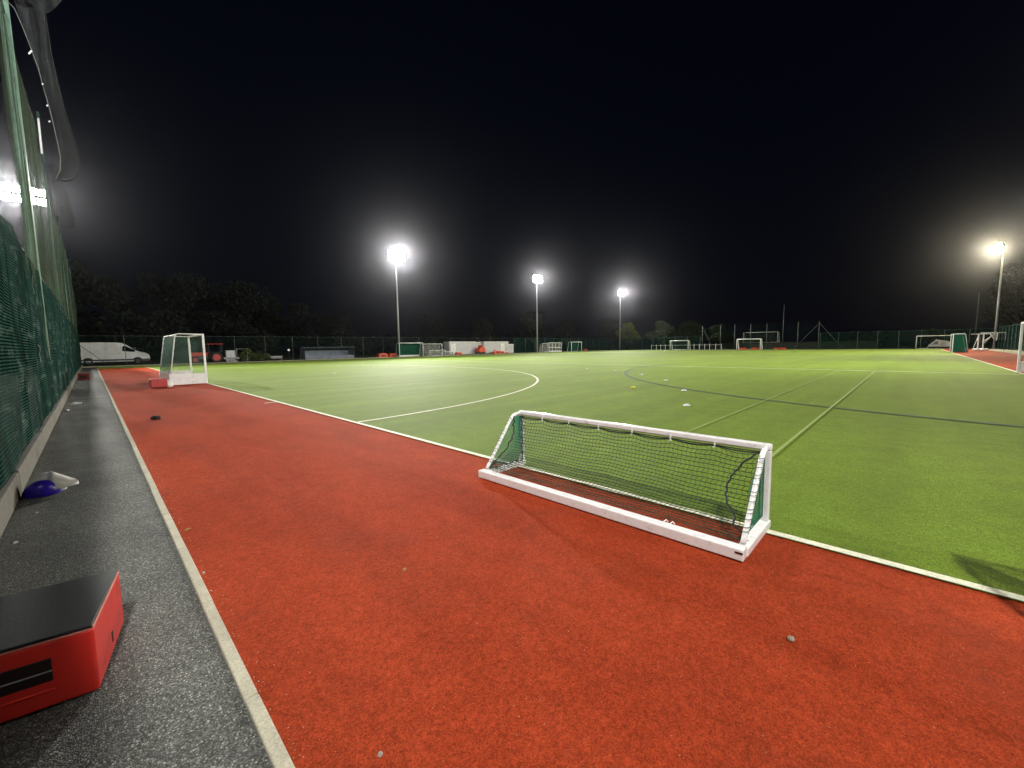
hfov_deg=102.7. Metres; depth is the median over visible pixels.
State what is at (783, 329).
thin mast
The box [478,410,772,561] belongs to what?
goal
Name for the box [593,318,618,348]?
broadleaf tree
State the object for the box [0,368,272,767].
asphalt path
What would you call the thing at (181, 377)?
hockey goal
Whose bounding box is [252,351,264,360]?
leafy shrub
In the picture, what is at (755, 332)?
goal
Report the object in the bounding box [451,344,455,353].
door
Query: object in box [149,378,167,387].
red crate
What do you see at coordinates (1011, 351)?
concrete path
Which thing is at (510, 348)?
storage cabin
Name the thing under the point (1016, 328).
fence
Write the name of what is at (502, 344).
door
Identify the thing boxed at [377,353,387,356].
barrier block
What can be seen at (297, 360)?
kerb
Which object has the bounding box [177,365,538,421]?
painted line
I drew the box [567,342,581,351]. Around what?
green net goal
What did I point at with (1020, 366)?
hockey goal
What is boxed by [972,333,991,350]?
stored goal frame
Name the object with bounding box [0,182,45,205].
floodlight mast
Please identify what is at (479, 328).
broadleaf tree
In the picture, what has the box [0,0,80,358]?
ball stop net
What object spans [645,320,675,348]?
broadleaf tree
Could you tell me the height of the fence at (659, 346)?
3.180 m
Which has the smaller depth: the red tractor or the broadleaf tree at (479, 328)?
the red tractor
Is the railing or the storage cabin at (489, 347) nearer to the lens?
the storage cabin at (489, 347)
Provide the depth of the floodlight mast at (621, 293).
110.92 m
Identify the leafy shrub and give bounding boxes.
[237,348,254,361]
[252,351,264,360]
[262,353,271,359]
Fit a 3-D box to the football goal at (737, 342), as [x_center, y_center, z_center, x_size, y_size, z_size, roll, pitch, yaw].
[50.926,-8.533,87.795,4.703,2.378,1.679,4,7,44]
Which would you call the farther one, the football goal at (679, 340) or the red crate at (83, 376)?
the football goal at (679, 340)
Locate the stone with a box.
[787,635,794,641]
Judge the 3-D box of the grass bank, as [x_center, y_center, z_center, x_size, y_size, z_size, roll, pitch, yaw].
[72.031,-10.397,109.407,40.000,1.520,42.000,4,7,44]
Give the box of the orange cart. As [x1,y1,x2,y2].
[476,345,485,353]
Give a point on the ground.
(183, 357)
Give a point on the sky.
(847, 165)
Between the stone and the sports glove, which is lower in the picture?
the stone
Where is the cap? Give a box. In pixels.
[22,471,78,498]
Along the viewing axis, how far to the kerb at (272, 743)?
1.97 m
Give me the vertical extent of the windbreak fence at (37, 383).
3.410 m
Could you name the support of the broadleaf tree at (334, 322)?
on the ground
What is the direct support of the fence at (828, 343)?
on the ground
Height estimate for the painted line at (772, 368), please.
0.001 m
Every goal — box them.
[159,333,207,384]
[396,343,423,356]
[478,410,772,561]
[545,342,561,351]
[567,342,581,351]
[670,340,689,349]
[736,338,761,349]
[743,332,777,342]
[915,335,950,348]
[949,333,967,351]
[1016,322,1023,371]
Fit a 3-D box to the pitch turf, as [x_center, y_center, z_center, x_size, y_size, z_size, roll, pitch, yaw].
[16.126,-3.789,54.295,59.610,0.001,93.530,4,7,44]
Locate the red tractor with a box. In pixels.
[188,344,238,362]
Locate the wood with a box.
[41,256,1019,355]
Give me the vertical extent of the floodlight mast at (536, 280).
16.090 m
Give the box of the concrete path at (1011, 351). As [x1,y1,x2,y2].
[988,349,1023,353]
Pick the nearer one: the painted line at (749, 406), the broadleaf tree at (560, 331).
the painted line at (749, 406)
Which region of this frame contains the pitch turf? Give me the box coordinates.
[144,349,1023,601]
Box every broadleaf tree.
[316,313,355,345]
[418,314,450,353]
[468,318,493,341]
[514,310,548,351]
[553,320,578,350]
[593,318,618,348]
[615,322,640,349]
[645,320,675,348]
[672,320,708,347]
[705,324,731,343]
[980,263,1023,346]
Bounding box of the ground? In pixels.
[25,341,1022,693]
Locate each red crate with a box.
[78,373,90,379]
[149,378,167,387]
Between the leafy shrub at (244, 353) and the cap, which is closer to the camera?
the cap
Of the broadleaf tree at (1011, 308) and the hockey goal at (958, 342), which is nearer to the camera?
the hockey goal at (958, 342)
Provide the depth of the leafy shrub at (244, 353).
50.41 m
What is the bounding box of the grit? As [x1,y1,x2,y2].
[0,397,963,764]
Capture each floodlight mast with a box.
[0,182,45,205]
[387,250,404,342]
[532,275,541,351]
[618,290,623,349]
[992,242,1005,348]
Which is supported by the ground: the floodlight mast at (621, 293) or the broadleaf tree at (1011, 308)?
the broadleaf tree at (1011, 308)
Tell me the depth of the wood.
60.17 m
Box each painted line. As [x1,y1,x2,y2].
[148,367,1023,600]
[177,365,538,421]
[397,359,1023,374]
[624,360,1023,426]
[672,370,838,437]
[772,371,874,456]
[945,350,1023,373]
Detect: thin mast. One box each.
[782,304,784,347]
[974,293,979,347]
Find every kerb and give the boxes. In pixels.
[82,350,606,367]
[98,370,294,767]
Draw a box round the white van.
[80,342,149,365]
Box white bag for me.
[167,379,173,386]
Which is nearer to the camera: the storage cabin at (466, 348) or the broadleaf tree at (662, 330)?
the storage cabin at (466, 348)
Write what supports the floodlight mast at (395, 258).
on the concrete path
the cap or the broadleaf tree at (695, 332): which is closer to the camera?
the cap
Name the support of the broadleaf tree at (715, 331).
on the ground
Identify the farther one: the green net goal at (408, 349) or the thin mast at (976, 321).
the thin mast at (976, 321)
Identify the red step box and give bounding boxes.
[0,570,123,723]
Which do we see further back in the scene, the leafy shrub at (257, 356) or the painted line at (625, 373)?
the leafy shrub at (257, 356)
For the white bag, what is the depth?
16.40 m
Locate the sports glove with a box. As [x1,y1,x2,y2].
[150,415,160,419]
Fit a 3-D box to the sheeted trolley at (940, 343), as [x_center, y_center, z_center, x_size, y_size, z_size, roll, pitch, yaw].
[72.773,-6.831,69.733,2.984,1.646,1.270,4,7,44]
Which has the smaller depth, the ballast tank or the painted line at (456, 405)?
the painted line at (456, 405)
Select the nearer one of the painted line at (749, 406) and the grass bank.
the painted line at (749, 406)
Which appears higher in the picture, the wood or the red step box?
the wood
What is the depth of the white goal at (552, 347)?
89.69 m
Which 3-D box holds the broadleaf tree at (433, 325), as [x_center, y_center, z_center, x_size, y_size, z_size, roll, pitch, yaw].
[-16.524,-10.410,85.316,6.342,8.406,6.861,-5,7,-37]
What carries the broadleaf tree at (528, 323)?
on the ground
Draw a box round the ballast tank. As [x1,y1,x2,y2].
[224,349,247,361]
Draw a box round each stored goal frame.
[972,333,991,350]
[980,332,1005,350]
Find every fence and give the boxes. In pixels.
[0,214,82,537]
[79,335,513,364]
[516,338,612,352]
[612,337,698,349]
[702,321,842,348]
[820,328,993,348]
[998,324,1023,350]
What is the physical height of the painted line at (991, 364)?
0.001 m
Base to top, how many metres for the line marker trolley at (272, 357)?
0.766 m
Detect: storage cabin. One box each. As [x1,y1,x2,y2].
[444,342,475,354]
[481,341,508,353]
[508,344,513,352]
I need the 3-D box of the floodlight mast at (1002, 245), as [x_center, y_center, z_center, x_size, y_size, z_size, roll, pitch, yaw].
[75.486,-13.557,63.610,0.649,16.090,2.720,4,7,44]
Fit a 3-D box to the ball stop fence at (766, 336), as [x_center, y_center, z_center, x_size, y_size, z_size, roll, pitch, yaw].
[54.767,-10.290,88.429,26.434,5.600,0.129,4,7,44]
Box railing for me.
[651,344,721,349]
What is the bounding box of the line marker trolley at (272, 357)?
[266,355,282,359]
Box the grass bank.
[676,341,876,348]
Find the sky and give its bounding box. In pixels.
[0,0,1023,351]
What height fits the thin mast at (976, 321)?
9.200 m
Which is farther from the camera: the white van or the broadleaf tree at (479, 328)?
the broadleaf tree at (479, 328)
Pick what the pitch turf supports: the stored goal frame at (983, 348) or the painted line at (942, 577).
the painted line at (942, 577)
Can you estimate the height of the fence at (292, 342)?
3.180 m
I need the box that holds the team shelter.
[300,346,354,359]
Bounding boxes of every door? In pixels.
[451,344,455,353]
[501,343,504,351]
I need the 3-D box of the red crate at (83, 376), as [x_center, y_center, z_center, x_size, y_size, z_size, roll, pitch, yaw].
[-22.412,-0.399,21.449,0.606,0.355,0.450,4,7,44]
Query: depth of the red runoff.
2.14 m
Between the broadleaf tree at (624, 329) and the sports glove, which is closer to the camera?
the sports glove
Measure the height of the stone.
0.022 m
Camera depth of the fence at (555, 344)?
95.95 m
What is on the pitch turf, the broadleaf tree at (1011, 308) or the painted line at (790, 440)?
the painted line at (790, 440)
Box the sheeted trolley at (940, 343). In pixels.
[927,339,949,347]
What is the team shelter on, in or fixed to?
on the ground
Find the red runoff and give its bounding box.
[98,349,1023,767]
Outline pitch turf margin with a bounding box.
[97,366,142,368]
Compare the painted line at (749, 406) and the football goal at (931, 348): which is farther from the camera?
the football goal at (931, 348)
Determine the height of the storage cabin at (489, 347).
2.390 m
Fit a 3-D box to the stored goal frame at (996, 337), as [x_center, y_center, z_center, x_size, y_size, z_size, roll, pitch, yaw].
[61.718,-5.450,52.594,2.151,2.351,0.231,4,7,44]

